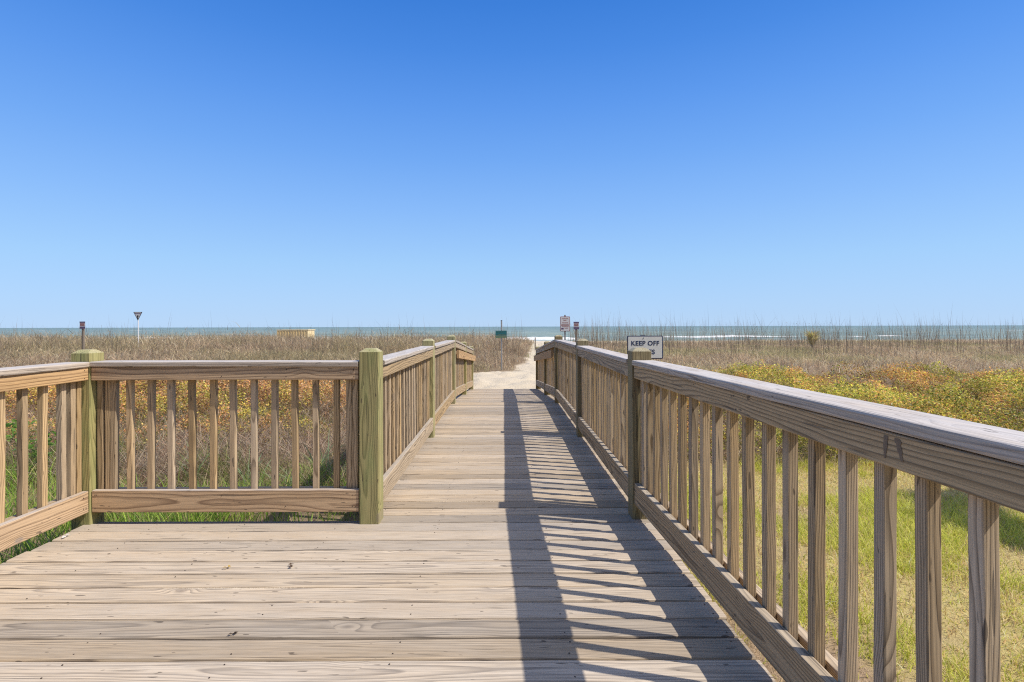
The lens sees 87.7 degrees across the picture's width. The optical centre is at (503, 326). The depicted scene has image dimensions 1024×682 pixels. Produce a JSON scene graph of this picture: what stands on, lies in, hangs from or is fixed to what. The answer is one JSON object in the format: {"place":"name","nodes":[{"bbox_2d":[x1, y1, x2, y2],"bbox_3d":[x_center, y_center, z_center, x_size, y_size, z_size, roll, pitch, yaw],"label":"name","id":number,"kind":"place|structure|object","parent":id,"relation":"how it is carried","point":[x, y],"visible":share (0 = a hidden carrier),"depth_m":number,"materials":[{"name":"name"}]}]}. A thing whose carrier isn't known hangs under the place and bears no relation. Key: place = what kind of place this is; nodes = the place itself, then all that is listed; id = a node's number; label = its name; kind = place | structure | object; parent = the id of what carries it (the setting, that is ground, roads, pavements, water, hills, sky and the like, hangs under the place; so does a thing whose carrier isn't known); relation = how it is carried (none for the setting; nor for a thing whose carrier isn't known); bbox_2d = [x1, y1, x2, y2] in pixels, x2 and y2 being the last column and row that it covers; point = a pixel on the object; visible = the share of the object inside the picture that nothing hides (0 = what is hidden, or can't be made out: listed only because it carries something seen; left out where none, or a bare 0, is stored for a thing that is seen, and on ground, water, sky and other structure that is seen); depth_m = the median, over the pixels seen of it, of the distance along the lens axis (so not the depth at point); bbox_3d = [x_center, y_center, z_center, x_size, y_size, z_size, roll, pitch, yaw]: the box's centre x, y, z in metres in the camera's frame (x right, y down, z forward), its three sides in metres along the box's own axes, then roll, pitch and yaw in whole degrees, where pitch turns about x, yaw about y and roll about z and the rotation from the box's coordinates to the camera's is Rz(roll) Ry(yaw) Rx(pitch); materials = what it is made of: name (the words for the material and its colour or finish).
{"place":"outdoors","nodes":[
{"label":"outdoors","id":0,"kind":"place"},
{"bbox_2d":[0,542,36,562],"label":"verge grass","id":1,"kind":"structure","parent":0,"point":[9,555],"depth_m":3.55,"materials":[{"name":"green plant"}]},
{"bbox_2d":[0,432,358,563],"bbox_3d":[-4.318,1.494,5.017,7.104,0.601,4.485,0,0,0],"label":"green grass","id":2,"kind":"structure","parent":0,"point":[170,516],"depth_m":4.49,"materials":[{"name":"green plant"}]},
{"bbox_2d":[0,321,1023,395],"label":"dune grass","id":3,"kind":"structure","parent":0,"point":[489,355],"depth_m":28.34,"materials":[{"name":"beige plant"}]},
{"bbox_2d":[0,340,1023,681],"bbox_3d":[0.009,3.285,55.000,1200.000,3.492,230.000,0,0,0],"label":"ground","id":4,"kind":"structure","parent":0,"point":[516,378],"depth_m":3.81,"materials":[{"name":"beige sand"}]},
{"bbox_2d":[5,419,53,448],"bbox_3d":[-5.939,1.405,6.591,0.695,0.537,0.469,0,0,-25],"label":"leafy weed","id":5,"kind":"object","parent":4,"relation":"on","point":[13,430],"visible":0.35,"depth_m":6.55,"materials":[{"name":"green plant"}]},
{"bbox_2d":[12,431,55,475],"bbox_3d":[-5.109,1.420,5.900,0.518,0.519,0.473,0,0,0],"label":"leafy weed","id":6,"kind":"object","parent":4,"relation":"on","point":[32,445],"visible":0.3,"depth_m":5.88,"materials":[{"name":"green plant"}]},
{"bbox_2d":[79,321,84,349],"bbox_3d":[-22.132,0.805,28.047,0.298,2.129,0.102,0,0,0],"label":"notice","id":7,"kind":"object","parent":4,"relation":"on","point":[82,325],"visible":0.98,"depth_m":28.01,"materials":[{"name":"grey wood"}]},
{"bbox_2d":[134,312,141,346],"bbox_3d":[-22.653,0.541,33.026,0.561,2.876,0.071,0,0,0],"label":"triangular sign","id":8,"kind":"object","parent":4,"relation":"on","point":[137,314],"visible":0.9,"depth_m":33.00,"materials":[{"name":"metal"}]},
{"bbox_2d":[176,443,209,486],"bbox_3d":[-3.302,1.447,5.539,0.467,0.488,0.490,0,0,0],"label":"beach grass clump","id":9,"kind":"object","parent":4,"relation":"on","point":[197,467],"visible":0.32,"depth_m":5.60,"materials":[{"name":"green plant"}]},
{"bbox_2d":[187,425,229,468],"bbox_3d":[-3.545,1.419,6.395,0.756,0.533,0.397,0,0,-9],"label":"beach grass clump","id":10,"kind":"object","parent":4,"relation":"on","point":[209,446],"visible":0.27,"depth_m":6.33,"materials":[{"name":"green plant"}]},
{"bbox_2d":[228,449,279,485],"bbox_3d":[-2.603,1.452,5.464,0.497,0.468,0.648,0,0,-12],"label":"beach grass clump","id":11,"kind":"object","parent":4,"relation":"on","point":[239,471],"visible":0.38,"depth_m":5.38,"materials":[{"name":"green plant"}]},
{"bbox_2d":[265,465,300,485],"bbox_3d":[-2.164,1.483,5.141,0.455,0.396,0.412,0,0,0],"label":"beach grass clump","id":12,"kind":"object","parent":4,"relation":"on","point":[284,476],"visible":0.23,"depth_m":5.20,"materials":[{"name":"green plant"}]},
{"bbox_2d":[277,329,314,338],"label":"beach shed","id":13,"kind":"structure","parent":4,"relation":"on","point":[308,331],"depth_m":60.00,"materials":[{"name":"beige"}]},
{"bbox_2d":[302,437,345,479],"bbox_3d":[-1.935,1.401,5.701,0.623,0.559,0.622,0,0,13],"label":"beach grass clump","id":14,"kind":"object","parent":4,"relation":"on","point":[321,456],"visible":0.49,"depth_m":5.73,"materials":[{"name":"green plant"}]},
{"bbox_2d":[0,389,775,681],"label":"boardwalk","id":15,"kind":"structure","parent":4,"relation":"on","point":[554,562],"depth_m":2.53,"materials":[{"name":"brown wood"}]},
{"bbox_2d":[0,362,89,551],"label":"side railing","id":16,"kind":"object","parent":15,"relation":"attached to","point":[67,504],"visible":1,"depth_m":3.09,"materials":[{"name":"brown wood"}]},
{"bbox_2d":[71,349,358,529],"bbox_3d":[-1.837,0.976,3.448,1.825,1.658,0.151,0,0,0],"label":"end railing","id":17,"kind":"object","parent":15,"relation":"attached to","point":[100,405],"visible":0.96,"depth_m":3.42,"materials":[{"name":"brown wood"}]},
{"bbox_2d":[359,335,475,523],"bbox_3d":[-0.841,1.156,8.760,0.182,2.032,10.761,0,0,0],"label":"walkway railing","id":18,"kind":"object","parent":15,"relation":"attached to","point":[407,397],"visible":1,"depth_m":4.18,"materials":[{"name":"brown wood"}]},
{"bbox_2d":[396,501,494,501],"bbox_3d":[-0.831,1.258,3.246,3.533,0.003,7.819,0,0,0],"label":"sand grit","id":19,"kind":"object","parent":15,"relation":"on","point":[456,501],"visible":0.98,"depth_m":3.82,"materials":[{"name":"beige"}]},
{"bbox_2d":[534,335,1023,681],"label":"walkway railing","id":20,"kind":"object","parent":15,"relation":"attached to","point":[620,409],"visible":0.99,"depth_m":1.74,"materials":[{"name":"brown wood"}]},
{"bbox_2d":[495,320,506,369],"bbox_3d":[-0.110,0.871,20.389,0.427,2.216,0.083,0,0,0],"label":"beach access sign","id":21,"kind":"object","parent":4,"relation":"on","point":[502,334],"visible":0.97,"depth_m":20.35,"materials":[{"name":"teal metal"}]},
{"bbox_2d":[0,304,1023,361],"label":"sea oat stalks","id":22,"kind":"object","parent":4,"relation":"on","point":[884,341],"visible":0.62,"depth_m":31.86,"materials":[{"name":"beige plant"}]},
{"bbox_2d":[16,322,1022,346],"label":"sea oat seed heads","id":23,"kind":"object","parent":22,"relation":"attached to","point":[665,332],"visible":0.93,"depth_m":21.70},
{"bbox_2d":[5,359,1023,469],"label":"leafy ground cover","id":24,"kind":"object","parent":4,"relation":"on","point":[929,399],"visible":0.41,"depth_m":8.96,"materials":[{"name":"yellow plant"}]},
{"bbox_2d":[5,365,1023,518],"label":"dry brush","id":25,"kind":"object","parent":4,"relation":"on","point":[162,454],"visible":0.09,"depth_m":6.64,"materials":[{"name":"brown plant"}]},
{"bbox_2d":[560,315,569,339],"bbox_3d":[2.750,0.641,24.027,0.444,2.321,0.067,0,0,0],"label":"regulation sign","id":26,"kind":"object","parent":4,"relation":"on","point":[564,323],"visible":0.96,"depth_m":24.00,"materials":[{"name":"metal"}]},
{"bbox_2d":[574,322,578,341],"bbox_3d":[3.932,0.776,29.047,0.294,2.061,0.102,0,0,0],"label":"notice","id":27,"kind":"object","parent":4,"relation":"on","point":[576,325],"visible":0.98,"depth_m":29.00,"materials":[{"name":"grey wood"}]},
{"bbox_2d":[627,335,662,358],"bbox_3d":[1.828,0.985,6.927,0.462,1.756,0.066,0,0,0],"label":"warning sign","id":28,"kind":"object","parent":4,"relation":"on","point":[653,345],"visible":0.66,"depth_m":6.90,"materials":[{"name":"white metal"}]},
{"bbox_2d":[802,330,822,346],"bbox_3d":[19.645,0.845,33.951,1.483,1.554,1.628,0,0,-43],"label":"yucca","id":29,"kind":"object","parent":4,"relation":"on","point":[810,336],"visible":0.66,"depth_m":33.94,"materials":[{"name":"plant"}]},
{"bbox_2d":[0,325,1023,340],"bbox_3d":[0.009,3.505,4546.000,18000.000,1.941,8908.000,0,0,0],"label":"sea","id":30,"kind":"structure","parent":0,"point":[544,333],"depth_m":401.30,"materials":[{"name":"liquid"}]},
{"bbox_2d":[0,0,1023,327],"label":"sky","id":31,"kind":"structure","parent":0,"point":[218,163],"materials":[{"name":"blue"}]},
{"bbox_2d":[668,454,1023,681],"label":"lawn grass","id":32,"kind":"structure","parent":0,"point":[948,537],"depth_m":3.91,"materials":[{"name":"green plant"}]}
]}

